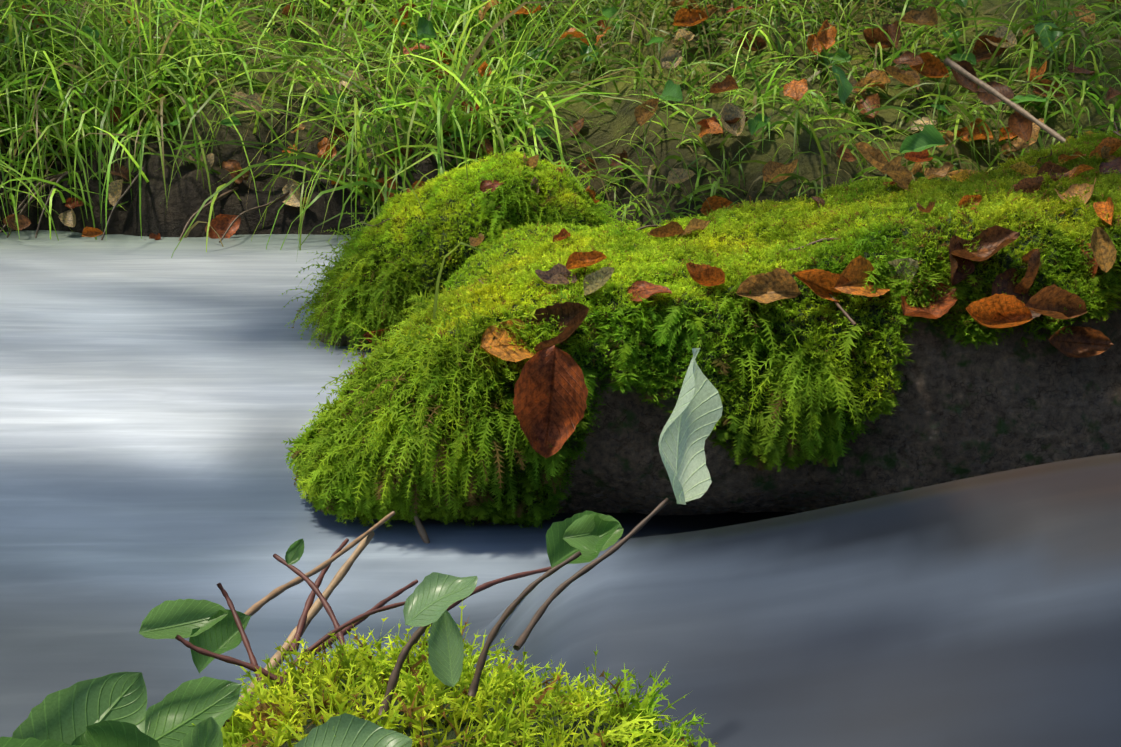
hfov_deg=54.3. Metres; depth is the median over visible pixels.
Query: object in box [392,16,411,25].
leaf
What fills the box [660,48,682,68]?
leaf
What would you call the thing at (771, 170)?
leaf
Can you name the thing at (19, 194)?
bank root
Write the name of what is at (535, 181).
leaf
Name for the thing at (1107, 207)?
leaf
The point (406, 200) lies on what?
moss carpet
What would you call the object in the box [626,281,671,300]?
leaf
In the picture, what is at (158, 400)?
stream water
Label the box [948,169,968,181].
leaf
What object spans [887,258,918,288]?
leaf
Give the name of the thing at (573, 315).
leaf
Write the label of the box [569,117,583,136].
leaf
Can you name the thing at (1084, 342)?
leaf
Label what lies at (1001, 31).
leaf
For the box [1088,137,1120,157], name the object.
leaf
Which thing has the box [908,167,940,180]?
herb
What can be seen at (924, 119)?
leaf
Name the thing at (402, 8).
leaf
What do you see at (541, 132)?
herb
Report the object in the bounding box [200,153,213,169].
leaf
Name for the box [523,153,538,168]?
leaf
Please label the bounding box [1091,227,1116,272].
leaf
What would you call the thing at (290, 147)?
leaf
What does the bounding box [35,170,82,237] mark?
bank root
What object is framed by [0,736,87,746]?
green leaf
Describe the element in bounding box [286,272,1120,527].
moss feather
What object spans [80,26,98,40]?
herb
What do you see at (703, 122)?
leaf
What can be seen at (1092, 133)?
leaf
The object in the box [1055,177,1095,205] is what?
leaf
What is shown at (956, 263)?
leaf
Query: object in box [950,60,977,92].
leaf
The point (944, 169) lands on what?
leaf
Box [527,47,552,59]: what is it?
herb
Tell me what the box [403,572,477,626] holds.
green leaf
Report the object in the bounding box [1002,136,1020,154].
leaf
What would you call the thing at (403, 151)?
leaf
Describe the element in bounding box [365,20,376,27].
herb
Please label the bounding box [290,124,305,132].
leaf
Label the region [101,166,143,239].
bank root
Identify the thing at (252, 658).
red twig
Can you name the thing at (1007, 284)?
leaf
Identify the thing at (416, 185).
grass spears
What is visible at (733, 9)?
leaf
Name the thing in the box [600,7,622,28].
herb
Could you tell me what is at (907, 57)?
leaf
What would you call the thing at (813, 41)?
leaf
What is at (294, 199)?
leaf
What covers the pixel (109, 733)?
green leaf
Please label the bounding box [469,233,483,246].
leaf
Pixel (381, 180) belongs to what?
leaf
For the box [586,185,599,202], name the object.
leaf
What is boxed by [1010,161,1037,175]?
leaf
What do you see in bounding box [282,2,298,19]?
leaf
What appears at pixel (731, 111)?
leaf
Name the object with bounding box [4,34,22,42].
herb
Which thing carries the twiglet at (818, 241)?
on the moss carpet at (629, 263)
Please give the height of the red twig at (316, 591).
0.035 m
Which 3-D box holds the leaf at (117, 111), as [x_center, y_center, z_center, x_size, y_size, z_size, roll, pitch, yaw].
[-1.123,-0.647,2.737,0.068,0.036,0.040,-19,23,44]
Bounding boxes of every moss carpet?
[192,605,717,746]
[297,129,1120,528]
[327,150,598,339]
[442,221,591,294]
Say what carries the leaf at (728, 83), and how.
on the short grass at (759, 99)
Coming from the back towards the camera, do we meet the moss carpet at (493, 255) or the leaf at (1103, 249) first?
the moss carpet at (493, 255)
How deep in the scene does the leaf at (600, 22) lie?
2.81 m
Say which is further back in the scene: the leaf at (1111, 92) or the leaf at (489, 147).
the leaf at (489, 147)
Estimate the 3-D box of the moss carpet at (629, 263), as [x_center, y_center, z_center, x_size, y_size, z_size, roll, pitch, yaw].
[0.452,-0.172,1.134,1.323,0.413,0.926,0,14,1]
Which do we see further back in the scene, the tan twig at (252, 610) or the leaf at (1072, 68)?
the leaf at (1072, 68)
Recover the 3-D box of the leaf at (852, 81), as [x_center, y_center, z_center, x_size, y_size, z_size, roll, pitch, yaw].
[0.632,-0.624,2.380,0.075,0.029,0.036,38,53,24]
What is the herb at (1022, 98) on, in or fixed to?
on the short grass at (759, 99)
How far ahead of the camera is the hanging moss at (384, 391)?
0.77 m
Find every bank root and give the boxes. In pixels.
[0,174,63,232]
[0,178,51,209]
[7,171,67,237]
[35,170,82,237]
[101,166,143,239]
[178,187,238,240]
[219,182,301,242]
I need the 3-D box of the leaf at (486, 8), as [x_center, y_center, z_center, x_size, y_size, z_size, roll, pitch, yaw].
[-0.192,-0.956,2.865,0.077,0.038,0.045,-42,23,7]
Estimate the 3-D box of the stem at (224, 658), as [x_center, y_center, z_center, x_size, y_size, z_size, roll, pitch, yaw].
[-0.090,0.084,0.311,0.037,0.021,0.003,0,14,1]
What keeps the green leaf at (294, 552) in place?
on the red twig at (316, 591)
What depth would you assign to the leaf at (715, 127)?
2.25 m
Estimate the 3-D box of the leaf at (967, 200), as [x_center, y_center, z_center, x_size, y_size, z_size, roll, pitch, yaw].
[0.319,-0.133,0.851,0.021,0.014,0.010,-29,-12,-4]
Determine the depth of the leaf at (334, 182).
2.63 m
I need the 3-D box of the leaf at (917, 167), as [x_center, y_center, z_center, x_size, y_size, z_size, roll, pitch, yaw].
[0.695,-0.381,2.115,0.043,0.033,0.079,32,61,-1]
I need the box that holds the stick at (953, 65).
[944,58,1065,142]
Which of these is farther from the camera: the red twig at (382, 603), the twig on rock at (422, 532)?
the twig on rock at (422, 532)
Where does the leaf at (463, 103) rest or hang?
on the tall grass at (122, 68)
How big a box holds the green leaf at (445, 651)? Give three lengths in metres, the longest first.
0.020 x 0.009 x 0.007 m
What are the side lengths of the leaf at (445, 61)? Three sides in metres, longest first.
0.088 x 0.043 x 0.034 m
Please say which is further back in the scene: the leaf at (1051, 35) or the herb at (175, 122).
the herb at (175, 122)
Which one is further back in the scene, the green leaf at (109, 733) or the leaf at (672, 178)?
the leaf at (672, 178)
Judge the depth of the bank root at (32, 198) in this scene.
2.63 m
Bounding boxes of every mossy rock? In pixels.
[250,672,650,746]
[311,152,1120,520]
[319,157,589,348]
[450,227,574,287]
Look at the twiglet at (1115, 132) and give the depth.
1.16 m
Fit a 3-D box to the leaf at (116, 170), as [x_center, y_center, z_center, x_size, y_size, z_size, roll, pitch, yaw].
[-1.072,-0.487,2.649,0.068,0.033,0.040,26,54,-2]
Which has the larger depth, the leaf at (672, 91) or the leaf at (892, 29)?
the leaf at (892, 29)
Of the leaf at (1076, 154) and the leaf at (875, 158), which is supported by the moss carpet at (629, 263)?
the leaf at (1076, 154)
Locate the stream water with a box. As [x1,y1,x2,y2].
[0,230,1120,746]
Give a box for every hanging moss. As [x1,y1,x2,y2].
[279,148,637,354]
[282,147,1120,531]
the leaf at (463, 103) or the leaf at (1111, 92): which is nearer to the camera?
the leaf at (1111, 92)
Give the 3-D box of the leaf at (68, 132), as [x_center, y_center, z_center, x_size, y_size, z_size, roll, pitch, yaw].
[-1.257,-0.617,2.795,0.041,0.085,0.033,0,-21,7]
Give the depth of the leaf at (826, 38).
2.37 m
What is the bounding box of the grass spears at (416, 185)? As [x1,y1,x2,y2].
[400,85,546,210]
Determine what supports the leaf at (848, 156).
on the short grass at (759, 99)
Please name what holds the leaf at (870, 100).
on the short grass at (759, 99)
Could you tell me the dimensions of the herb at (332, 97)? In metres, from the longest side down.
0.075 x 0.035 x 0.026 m
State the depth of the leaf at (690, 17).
2.54 m
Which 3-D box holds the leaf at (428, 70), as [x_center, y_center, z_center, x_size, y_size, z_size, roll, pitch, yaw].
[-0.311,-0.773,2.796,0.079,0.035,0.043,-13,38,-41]
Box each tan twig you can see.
[237,531,374,704]
[244,511,394,615]
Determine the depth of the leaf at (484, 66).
2.79 m
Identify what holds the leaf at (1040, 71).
on the short grass at (759, 99)
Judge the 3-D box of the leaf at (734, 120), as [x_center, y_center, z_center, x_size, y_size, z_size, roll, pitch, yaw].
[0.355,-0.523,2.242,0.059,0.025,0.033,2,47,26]
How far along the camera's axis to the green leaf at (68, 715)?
0.23 m
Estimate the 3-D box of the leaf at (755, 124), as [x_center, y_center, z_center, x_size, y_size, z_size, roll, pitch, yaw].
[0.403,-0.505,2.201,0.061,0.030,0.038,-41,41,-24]
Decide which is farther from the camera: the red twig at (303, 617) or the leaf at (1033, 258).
the leaf at (1033, 258)
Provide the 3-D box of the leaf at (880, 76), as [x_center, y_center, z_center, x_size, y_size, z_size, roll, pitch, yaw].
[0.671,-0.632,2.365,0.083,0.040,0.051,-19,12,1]
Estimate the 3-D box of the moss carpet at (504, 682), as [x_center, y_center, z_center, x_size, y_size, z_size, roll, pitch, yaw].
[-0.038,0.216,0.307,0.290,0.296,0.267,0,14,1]
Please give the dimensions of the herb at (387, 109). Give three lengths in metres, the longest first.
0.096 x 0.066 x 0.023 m
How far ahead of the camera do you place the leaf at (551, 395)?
0.74 m
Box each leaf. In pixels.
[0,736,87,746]
[3,214,30,229]
[12,672,146,744]
[16,4,41,17]
[26,8,45,30]
[59,204,75,226]
[60,120,75,146]
[65,198,83,208]
[71,720,159,746]
[81,227,103,236]
[103,106,121,122]
[106,163,131,181]
[108,180,122,205]
[139,599,227,638]
[145,676,241,746]
[149,233,160,239]
[151,94,162,104]
[175,717,222,746]
[184,155,194,162]
[189,609,250,673]
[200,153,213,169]
[208,214,240,238]
[222,160,244,183]
[230,92,261,110]
[237,169,249,180]
[250,702,295,724]
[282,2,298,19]
[282,144,296,152]
[282,179,302,206]
[285,539,303,564]
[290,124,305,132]
[294,713,412,746]
[302,197,310,207]
[317,136,330,155]
[317,142,336,166]
[328,123,356,140]
[331,174,342,184]
[341,70,370,92]
[354,168,380,187]
[363,329,395,346]
[374,177,397,201]
[390,145,412,164]
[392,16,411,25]
[395,3,415,15]
[398,43,429,54]
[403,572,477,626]
[404,49,417,58]
[406,181,425,192]
[426,62,449,77]
[428,610,463,686]
[437,48,454,64]
[443,126,463,141]
[461,101,478,124]
[467,149,492,159]
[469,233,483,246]
[477,138,492,153]
[478,0,500,20]
[478,61,491,76]
[480,180,504,192]
[480,319,534,361]
[485,110,510,130]
[510,5,541,13]
[513,345,587,458]
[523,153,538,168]
[530,177,538,194]
[531,302,588,351]
[535,263,576,284]
[546,510,619,567]
[553,228,570,241]
[560,28,588,46]
[562,513,623,552]
[566,251,606,269]
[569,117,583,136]
[572,16,588,23]
[578,157,597,178]
[583,266,613,295]
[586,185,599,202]
[594,27,610,45]
[597,17,606,30]
[610,149,627,171]
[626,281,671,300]
[634,98,658,126]
[649,221,684,236]
[658,348,722,504]
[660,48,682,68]
[667,168,694,183]
[669,0,699,8]
[671,29,694,45]
[672,8,708,25]
[676,218,710,237]
[686,262,724,285]
[697,116,720,133]
[698,119,722,137]
[700,195,734,215]
[702,4,717,20]
[709,75,738,92]
[720,103,745,135]
[720,113,747,123]
[726,6,751,13]
[736,268,800,302]
[737,33,766,50]
[762,159,797,182]
[783,79,807,101]
[793,269,848,301]
[807,33,822,54]
[812,196,824,207]
[817,19,836,49]
[834,255,889,296]
[835,76,864,95]
[836,144,856,161]
[853,69,890,91]
[853,93,879,117]
[854,142,889,174]
[863,28,891,48]
[865,72,884,88]
[881,156,912,189]
[882,21,900,47]
[884,66,919,90]
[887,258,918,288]
[893,51,922,65]
[900,6,937,27]
[901,279,956,318]
[904,149,932,161]
[909,52,948,77]
[910,117,936,130]
[911,162,929,180]
[917,199,935,212]
[922,162,953,179]
[936,130,953,146]
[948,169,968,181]
[948,169,977,175]
[949,225,1019,260]
[949,241,974,285]
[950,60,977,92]
[953,118,993,140]
[958,195,981,209]
[966,293,1033,327]
[973,35,1008,61]
[976,81,1013,104]
[985,25,1016,47]
[991,268,1040,319]
[999,127,1016,140]
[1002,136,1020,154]
[1008,111,1032,141]
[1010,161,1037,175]
[1010,176,1043,194]
[1014,248,1040,293]
[1017,118,1043,148]
[1022,24,1039,41]
[1023,284,1086,318]
[1026,61,1046,86]
[1030,151,1052,166]
[1032,79,1065,96]
[1036,160,1076,176]
[1048,325,1113,357]
[1049,165,1065,180]
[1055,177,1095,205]
[1058,151,1085,160]
[1063,164,1093,179]
[1065,131,1094,143]
[1068,62,1094,74]
[1069,5,1094,23]
[1075,243,1097,277]
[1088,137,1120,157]
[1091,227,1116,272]
[1093,197,1113,224]
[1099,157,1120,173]
[1101,146,1115,160]
[1106,87,1120,99]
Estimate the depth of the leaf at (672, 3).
2.64 m
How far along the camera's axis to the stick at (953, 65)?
1.99 m
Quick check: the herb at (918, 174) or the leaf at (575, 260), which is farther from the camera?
the herb at (918, 174)
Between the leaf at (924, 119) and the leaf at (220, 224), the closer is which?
the leaf at (924, 119)
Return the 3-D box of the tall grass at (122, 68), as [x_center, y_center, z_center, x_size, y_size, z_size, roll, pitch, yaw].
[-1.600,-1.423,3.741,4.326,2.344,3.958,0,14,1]
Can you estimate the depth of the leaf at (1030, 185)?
0.92 m
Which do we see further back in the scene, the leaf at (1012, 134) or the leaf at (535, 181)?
the leaf at (1012, 134)
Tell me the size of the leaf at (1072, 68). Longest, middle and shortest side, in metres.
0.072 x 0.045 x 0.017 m
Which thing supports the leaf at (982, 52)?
on the short grass at (759, 99)
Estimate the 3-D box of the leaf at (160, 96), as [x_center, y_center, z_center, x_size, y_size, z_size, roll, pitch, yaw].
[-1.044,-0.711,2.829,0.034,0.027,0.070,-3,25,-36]
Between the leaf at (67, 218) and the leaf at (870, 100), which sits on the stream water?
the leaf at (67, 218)
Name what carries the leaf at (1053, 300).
on the moss feather
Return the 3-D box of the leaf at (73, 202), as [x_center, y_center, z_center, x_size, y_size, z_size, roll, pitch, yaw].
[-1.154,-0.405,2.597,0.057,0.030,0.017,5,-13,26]
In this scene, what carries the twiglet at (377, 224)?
on the mossy rock at (345, 340)
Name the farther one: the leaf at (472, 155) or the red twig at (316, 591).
the leaf at (472, 155)
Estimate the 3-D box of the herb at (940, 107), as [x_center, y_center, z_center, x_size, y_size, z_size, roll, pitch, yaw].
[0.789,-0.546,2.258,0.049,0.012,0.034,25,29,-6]
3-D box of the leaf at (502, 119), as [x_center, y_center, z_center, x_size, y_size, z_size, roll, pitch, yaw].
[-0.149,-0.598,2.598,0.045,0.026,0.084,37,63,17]
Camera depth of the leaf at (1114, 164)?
0.99 m
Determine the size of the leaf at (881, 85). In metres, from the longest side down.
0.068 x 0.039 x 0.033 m
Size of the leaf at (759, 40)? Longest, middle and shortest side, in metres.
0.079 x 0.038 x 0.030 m
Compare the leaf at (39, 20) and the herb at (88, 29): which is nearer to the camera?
the herb at (88, 29)
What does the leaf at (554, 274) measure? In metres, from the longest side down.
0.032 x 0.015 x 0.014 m
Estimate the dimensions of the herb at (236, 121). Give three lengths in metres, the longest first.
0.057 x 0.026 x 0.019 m
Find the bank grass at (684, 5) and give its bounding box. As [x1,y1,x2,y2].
[54,0,1120,100]
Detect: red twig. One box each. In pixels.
[216,583,266,688]
[273,554,344,645]
[289,538,348,651]
[305,580,417,662]
[415,566,550,643]
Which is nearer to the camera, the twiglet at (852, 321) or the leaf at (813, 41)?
the twiglet at (852, 321)
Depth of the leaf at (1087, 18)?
2.40 m
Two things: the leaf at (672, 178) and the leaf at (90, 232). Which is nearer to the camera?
the leaf at (672, 178)
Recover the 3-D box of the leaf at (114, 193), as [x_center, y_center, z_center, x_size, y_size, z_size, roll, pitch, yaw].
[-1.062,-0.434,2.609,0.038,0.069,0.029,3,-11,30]
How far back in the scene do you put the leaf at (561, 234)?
1.02 m
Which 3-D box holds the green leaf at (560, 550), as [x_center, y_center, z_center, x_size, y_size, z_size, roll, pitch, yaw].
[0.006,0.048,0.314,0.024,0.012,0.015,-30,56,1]
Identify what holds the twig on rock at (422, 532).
on the stream water
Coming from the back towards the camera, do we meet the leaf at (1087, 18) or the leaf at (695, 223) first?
the leaf at (1087, 18)
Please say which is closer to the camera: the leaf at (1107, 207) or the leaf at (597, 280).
the leaf at (1107, 207)
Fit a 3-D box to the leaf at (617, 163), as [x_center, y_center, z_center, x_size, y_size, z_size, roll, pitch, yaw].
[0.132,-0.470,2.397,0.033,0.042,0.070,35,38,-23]
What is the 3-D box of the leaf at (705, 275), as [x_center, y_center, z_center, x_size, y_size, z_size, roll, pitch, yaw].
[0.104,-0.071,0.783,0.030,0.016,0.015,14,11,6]
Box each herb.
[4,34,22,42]
[42,80,63,90]
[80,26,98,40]
[159,54,178,67]
[163,119,178,126]
[214,4,230,12]
[220,116,240,125]
[319,93,347,102]
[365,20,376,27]
[383,101,399,111]
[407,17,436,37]
[440,131,472,142]
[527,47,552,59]
[535,127,551,137]
[580,42,598,65]
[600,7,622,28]
[645,37,663,44]
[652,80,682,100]
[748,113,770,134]
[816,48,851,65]
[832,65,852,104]
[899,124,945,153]
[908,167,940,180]
[930,104,951,114]
[942,28,960,37]
[951,53,975,64]
[955,0,967,6]
[1002,94,1050,103]
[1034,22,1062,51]
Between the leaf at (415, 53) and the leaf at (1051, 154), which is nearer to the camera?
the leaf at (1051, 154)
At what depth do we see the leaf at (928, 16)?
2.37 m
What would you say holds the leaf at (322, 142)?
on the leaf at (321, 152)
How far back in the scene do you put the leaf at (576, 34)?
2.68 m
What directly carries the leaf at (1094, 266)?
on the hanging moss at (384, 391)
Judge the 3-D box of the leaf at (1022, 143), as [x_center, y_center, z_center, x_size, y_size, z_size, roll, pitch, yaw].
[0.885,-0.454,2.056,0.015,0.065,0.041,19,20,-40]
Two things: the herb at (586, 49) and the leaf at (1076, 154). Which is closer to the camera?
the leaf at (1076, 154)
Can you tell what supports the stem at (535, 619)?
on the moss carpet at (504, 682)
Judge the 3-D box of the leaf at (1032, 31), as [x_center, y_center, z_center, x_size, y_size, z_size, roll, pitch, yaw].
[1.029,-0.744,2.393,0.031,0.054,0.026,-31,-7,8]
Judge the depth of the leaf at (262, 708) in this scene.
0.29 m
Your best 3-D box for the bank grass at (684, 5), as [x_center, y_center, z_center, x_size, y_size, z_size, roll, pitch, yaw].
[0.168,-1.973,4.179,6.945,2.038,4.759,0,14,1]
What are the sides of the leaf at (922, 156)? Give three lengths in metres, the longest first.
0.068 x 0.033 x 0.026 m
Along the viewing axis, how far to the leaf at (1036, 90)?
2.23 m
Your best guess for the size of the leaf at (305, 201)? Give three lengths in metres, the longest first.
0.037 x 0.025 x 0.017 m
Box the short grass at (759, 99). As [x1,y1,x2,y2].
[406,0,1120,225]
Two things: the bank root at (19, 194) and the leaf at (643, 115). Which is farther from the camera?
the bank root at (19, 194)
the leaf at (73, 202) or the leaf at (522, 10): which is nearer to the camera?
the leaf at (73, 202)
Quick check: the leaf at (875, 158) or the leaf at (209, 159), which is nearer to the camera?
the leaf at (875, 158)
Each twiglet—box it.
[360,218,403,225]
[615,225,661,231]
[780,238,838,251]
[829,293,855,325]
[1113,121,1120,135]
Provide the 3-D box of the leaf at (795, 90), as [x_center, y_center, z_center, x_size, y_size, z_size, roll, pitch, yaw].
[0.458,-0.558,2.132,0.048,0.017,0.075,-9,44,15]
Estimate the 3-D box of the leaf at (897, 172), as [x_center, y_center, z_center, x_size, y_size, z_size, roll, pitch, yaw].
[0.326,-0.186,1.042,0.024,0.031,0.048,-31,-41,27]
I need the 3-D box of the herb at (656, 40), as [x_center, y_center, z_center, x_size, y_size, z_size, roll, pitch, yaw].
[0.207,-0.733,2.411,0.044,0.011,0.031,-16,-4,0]
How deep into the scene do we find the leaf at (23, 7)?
3.12 m
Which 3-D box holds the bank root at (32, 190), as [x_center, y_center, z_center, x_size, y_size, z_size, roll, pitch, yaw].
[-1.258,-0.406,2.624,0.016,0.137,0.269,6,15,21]
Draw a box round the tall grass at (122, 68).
[0,0,693,260]
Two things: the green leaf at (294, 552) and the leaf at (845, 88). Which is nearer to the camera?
the green leaf at (294, 552)
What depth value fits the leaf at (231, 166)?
2.65 m
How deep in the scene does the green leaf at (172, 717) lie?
0.27 m
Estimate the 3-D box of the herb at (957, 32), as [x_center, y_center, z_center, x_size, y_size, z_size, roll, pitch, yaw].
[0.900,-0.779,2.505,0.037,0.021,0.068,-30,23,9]
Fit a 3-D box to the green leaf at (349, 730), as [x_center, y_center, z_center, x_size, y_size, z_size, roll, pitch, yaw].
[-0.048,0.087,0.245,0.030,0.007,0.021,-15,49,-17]
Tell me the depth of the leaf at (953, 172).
2.08 m
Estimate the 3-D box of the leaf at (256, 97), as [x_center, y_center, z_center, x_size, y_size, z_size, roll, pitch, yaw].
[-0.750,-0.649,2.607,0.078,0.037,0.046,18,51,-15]
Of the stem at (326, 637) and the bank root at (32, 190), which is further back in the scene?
the bank root at (32, 190)
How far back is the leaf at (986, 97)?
2.15 m
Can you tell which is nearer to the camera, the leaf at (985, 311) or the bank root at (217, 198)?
the leaf at (985, 311)
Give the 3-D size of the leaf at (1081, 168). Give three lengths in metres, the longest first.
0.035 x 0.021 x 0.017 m
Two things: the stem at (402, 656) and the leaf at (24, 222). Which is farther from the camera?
the leaf at (24, 222)
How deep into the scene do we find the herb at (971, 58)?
2.38 m
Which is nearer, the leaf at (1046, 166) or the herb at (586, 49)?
the leaf at (1046, 166)
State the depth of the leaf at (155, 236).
2.52 m
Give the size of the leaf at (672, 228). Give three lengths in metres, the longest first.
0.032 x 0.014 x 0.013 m
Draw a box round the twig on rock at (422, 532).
[409,506,429,542]
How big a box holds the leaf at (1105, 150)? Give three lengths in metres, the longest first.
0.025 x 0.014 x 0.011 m
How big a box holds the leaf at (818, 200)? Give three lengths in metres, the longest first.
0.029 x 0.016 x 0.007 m
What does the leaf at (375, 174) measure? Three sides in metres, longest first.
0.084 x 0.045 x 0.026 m
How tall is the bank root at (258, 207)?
0.123 m
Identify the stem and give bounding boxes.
[175,634,304,695]
[280,601,405,679]
[378,624,429,716]
[468,551,581,696]
[513,498,669,650]
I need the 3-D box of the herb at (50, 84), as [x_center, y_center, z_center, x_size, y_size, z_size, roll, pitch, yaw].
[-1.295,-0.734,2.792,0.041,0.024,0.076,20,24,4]
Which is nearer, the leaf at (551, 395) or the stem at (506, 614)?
the stem at (506, 614)
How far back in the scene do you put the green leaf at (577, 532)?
0.32 m
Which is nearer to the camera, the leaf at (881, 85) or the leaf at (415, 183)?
the leaf at (881, 85)
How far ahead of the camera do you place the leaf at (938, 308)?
0.74 m
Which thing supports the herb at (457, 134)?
on the tall grass at (122, 68)
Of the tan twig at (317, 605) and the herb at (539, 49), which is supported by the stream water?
the tan twig at (317, 605)
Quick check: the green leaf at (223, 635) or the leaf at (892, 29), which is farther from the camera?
the leaf at (892, 29)
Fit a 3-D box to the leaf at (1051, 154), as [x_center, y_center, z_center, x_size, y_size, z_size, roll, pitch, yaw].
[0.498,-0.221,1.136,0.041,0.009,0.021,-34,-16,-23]
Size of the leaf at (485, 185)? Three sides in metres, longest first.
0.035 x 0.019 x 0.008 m
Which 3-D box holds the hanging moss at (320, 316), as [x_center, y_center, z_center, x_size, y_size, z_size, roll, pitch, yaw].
[-0.103,-0.170,1.508,0.550,0.290,0.427,0,14,1]
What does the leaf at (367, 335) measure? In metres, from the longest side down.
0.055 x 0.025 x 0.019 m
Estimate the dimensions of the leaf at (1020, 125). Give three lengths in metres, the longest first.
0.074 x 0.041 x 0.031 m
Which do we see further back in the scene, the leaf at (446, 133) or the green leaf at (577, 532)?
the leaf at (446, 133)
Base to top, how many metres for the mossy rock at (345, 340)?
0.405 m
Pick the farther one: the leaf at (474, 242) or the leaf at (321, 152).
the leaf at (321, 152)
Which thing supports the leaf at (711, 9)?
on the short grass at (759, 99)
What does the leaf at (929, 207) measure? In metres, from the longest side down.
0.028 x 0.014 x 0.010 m
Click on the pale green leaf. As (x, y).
(695, 417)
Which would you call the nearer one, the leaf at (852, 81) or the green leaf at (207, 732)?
the green leaf at (207, 732)
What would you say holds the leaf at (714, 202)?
on the short grass at (759, 99)
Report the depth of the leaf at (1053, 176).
0.97 m
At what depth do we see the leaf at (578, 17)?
2.95 m
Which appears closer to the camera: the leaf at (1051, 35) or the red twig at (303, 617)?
the red twig at (303, 617)
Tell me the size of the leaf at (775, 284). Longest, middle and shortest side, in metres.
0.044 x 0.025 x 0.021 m
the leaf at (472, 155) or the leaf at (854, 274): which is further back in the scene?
the leaf at (472, 155)
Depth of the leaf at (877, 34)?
2.52 m
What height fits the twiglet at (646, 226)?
0.007 m
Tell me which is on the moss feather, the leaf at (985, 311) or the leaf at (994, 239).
the leaf at (985, 311)
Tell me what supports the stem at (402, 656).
on the moss carpet at (504, 682)
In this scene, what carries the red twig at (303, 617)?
attached to the tan twig at (317, 605)
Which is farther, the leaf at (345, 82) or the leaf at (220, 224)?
the leaf at (345, 82)
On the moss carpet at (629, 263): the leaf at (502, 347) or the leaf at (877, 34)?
the leaf at (502, 347)

